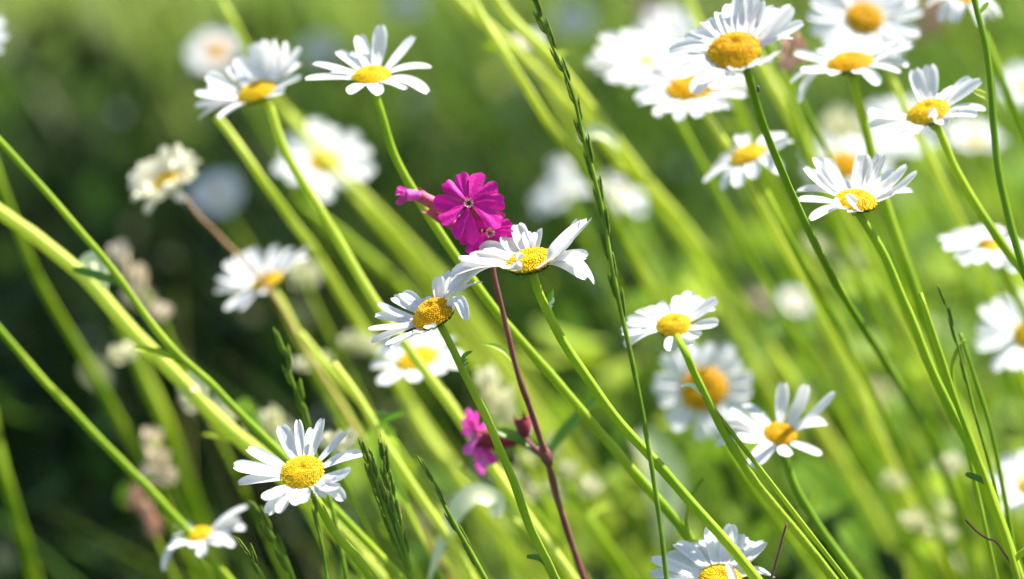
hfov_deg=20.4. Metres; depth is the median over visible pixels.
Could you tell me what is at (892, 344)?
stalk
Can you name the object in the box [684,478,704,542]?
shoot
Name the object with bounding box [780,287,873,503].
daisy
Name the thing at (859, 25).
daisy
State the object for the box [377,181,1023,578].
leaves
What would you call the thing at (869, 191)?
daisy
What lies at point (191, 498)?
stalk
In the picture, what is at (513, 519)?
stalk
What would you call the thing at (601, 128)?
stalk
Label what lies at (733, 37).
daisy
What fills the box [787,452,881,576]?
leaf blade
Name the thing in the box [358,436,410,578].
grass spike
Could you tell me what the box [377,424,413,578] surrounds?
grass spike
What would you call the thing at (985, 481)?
stalk
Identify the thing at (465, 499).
leaf blade
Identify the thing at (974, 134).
daisy
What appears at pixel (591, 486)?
flower
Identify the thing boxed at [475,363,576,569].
bud
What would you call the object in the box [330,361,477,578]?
stalk
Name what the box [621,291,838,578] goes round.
daisy
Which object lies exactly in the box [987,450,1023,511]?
daisy
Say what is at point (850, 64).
daisy
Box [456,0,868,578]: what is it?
stalk
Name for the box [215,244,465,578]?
daisy
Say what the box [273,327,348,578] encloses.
grass spike
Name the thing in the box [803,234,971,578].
flower stem
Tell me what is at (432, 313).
daisy
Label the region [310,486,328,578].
flower stem
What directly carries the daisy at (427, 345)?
on the ground at (232, 568)
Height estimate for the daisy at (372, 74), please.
0.667 m
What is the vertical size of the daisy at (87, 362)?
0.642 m
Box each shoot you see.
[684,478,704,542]
[770,523,787,578]
[950,339,998,578]
[965,520,1022,578]
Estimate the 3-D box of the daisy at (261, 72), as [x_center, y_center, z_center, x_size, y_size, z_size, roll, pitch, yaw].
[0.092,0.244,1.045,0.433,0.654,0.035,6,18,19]
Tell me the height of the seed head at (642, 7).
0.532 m
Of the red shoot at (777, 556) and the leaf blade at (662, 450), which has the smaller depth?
the red shoot at (777, 556)
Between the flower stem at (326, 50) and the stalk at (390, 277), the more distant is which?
the flower stem at (326, 50)
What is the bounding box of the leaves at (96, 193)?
[0,159,591,578]
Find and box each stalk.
[0,137,407,578]
[0,204,388,578]
[0,325,233,578]
[0,437,39,578]
[116,325,219,578]
[214,115,526,578]
[216,0,660,578]
[284,111,650,578]
[291,196,647,578]
[297,331,481,578]
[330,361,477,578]
[394,377,549,578]
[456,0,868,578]
[458,464,566,578]
[469,0,783,572]
[493,0,912,578]
[552,464,634,578]
[685,0,921,567]
[756,54,1023,546]
[765,43,1001,578]
[918,292,1023,578]
[958,333,1015,548]
[971,0,1023,280]
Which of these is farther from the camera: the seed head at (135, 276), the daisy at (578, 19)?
the daisy at (578, 19)
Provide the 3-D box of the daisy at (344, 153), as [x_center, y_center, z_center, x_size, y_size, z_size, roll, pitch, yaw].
[0.028,0.170,1.439,0.337,0.565,0.042,-14,22,-38]
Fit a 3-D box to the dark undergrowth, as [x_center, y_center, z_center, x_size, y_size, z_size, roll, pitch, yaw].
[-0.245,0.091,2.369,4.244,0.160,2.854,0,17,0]
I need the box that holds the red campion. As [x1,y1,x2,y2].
[395,172,596,578]
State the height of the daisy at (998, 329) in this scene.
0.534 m
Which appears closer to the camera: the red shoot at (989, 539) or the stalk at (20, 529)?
the red shoot at (989, 539)
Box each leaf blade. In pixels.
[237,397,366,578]
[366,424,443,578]
[428,483,504,578]
[527,554,559,578]
[638,429,683,578]
[681,382,847,578]
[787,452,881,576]
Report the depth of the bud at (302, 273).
1.29 m
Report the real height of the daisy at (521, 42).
0.590 m
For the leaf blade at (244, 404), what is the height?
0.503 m
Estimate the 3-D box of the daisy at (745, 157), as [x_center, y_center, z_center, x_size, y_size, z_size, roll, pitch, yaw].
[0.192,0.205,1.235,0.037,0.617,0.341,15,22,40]
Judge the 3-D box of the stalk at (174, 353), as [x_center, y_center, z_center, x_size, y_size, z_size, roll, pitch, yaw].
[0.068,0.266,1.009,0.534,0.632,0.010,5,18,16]
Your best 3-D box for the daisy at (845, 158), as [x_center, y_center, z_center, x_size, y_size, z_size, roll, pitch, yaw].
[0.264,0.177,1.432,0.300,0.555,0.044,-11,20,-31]
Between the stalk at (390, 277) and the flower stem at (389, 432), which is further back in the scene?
the stalk at (390, 277)
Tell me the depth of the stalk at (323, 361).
1.12 m
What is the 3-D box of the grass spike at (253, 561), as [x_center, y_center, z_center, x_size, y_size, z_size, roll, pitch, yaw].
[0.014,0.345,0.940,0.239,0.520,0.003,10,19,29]
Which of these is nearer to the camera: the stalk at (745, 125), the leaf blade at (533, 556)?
the leaf blade at (533, 556)
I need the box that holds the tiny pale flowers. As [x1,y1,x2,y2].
[83,0,991,568]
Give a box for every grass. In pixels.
[0,0,1023,186]
[0,0,1023,578]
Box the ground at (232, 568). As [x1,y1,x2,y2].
[0,0,1023,578]
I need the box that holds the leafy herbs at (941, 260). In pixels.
[491,0,1023,578]
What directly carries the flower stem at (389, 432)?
on the ground at (232, 568)
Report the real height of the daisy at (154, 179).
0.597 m
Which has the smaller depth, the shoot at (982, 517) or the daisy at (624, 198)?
the shoot at (982, 517)
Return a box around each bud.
[108,340,341,578]
[287,259,447,578]
[292,329,417,578]
[319,427,393,578]
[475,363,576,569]
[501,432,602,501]
[778,30,1023,571]
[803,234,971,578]
[881,451,970,570]
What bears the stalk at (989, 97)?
on the ground at (232, 568)
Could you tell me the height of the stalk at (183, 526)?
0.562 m
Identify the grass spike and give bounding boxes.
[234,536,265,578]
[248,500,294,578]
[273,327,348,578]
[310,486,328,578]
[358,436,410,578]
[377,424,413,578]
[417,455,487,578]
[532,0,668,578]
[937,284,1013,578]
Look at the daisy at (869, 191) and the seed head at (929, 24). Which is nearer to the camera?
the daisy at (869, 191)
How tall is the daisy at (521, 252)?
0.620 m
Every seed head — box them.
[109,239,287,578]
[128,482,177,578]
[139,426,215,578]
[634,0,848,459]
[911,0,1023,242]
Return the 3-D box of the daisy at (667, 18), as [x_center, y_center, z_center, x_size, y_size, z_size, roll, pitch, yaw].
[0.190,0.131,1.583,0.272,0.555,0.028,10,20,29]
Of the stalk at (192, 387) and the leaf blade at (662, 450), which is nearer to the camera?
the stalk at (192, 387)
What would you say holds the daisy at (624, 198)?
on the ground at (232, 568)
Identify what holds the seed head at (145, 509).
on the ground at (232, 568)
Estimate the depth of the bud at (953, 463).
1.20 m
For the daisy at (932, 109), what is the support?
on the ground at (232, 568)
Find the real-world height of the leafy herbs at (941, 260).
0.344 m
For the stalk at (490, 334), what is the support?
on the ground at (232, 568)
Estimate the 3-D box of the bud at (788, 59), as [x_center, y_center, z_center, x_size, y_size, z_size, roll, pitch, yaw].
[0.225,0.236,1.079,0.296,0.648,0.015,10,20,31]
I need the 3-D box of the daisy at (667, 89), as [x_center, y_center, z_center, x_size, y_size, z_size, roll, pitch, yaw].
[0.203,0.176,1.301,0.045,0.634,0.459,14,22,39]
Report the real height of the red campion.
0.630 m
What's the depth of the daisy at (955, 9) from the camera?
1.05 m
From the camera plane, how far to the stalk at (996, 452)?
0.96 m
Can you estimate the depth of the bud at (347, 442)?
1.03 m
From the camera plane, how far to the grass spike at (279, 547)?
0.97 m
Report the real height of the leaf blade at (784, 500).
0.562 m
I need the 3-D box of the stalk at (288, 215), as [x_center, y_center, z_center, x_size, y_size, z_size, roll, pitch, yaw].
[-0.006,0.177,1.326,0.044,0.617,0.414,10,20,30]
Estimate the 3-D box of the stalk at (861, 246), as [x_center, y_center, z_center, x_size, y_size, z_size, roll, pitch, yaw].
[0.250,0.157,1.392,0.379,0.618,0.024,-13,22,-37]
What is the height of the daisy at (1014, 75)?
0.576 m
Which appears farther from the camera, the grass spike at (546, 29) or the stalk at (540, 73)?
the stalk at (540, 73)
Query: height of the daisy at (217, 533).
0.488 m
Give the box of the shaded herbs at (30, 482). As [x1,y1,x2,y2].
[0,0,1023,578]
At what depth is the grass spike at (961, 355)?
0.95 m
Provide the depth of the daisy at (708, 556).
0.94 m
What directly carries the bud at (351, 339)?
on the ground at (232, 568)
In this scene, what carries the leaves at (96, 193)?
on the ground at (232, 568)
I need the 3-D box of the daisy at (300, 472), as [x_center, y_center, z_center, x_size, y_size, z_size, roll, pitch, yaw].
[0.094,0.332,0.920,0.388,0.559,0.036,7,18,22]
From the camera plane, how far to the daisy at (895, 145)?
1.33 m
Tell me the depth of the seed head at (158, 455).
1.15 m
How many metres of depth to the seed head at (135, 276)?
1.20 m
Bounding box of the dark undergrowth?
[0,5,1023,578]
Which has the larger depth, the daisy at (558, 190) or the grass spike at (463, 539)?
the daisy at (558, 190)
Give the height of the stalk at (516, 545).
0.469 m
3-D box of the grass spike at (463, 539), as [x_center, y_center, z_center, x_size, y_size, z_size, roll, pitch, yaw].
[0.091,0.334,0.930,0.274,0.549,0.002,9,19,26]
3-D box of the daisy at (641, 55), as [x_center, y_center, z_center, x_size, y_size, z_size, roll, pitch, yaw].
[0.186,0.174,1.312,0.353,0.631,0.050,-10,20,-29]
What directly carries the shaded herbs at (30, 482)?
on the ground at (232, 568)
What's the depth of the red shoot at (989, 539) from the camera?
0.92 m
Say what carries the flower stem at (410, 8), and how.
on the ground at (232, 568)
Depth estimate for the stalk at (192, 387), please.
1.04 m
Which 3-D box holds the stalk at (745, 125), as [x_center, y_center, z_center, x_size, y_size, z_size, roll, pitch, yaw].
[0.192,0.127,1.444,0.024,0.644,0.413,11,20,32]
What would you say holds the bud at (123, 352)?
on the ground at (232, 568)
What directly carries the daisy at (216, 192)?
on the ground at (232, 568)
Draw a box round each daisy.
[0,16,202,578]
[128,144,452,578]
[161,505,246,578]
[186,29,504,578]
[189,171,415,572]
[195,39,578,578]
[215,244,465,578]
[234,418,378,578]
[273,118,601,566]
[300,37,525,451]
[305,25,697,541]
[368,271,558,578]
[370,329,579,578]
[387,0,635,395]
[448,218,762,578]
[504,31,785,555]
[530,156,753,536]
[553,5,819,455]
[584,22,931,578]
[605,173,804,549]
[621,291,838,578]
[634,67,952,578]
[638,7,914,576]
[650,523,773,578]
[652,342,823,578]
[665,0,979,578]
[703,132,960,578]
[715,382,861,578]
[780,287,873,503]
[791,39,1023,572]
[795,153,1023,578]
[802,132,996,471]
[807,0,1023,393]
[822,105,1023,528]
[867,63,1021,275]
[867,97,1023,406]
[926,0,1023,141]
[938,226,1023,321]
[945,118,1023,239]
[975,289,1023,371]
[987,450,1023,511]
[994,62,1023,107]
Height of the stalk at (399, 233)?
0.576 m
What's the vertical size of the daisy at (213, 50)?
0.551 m
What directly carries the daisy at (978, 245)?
on the ground at (232, 568)
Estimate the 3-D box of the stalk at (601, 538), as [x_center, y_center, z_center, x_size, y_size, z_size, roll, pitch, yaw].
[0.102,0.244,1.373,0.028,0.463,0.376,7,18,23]
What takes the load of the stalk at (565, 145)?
on the ground at (232, 568)
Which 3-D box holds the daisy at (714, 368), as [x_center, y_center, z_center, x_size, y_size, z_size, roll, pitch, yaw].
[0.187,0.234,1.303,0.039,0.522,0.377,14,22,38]
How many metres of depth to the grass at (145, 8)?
3.71 m
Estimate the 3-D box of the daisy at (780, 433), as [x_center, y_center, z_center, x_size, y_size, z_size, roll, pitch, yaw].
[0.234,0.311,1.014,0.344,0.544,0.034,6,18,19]

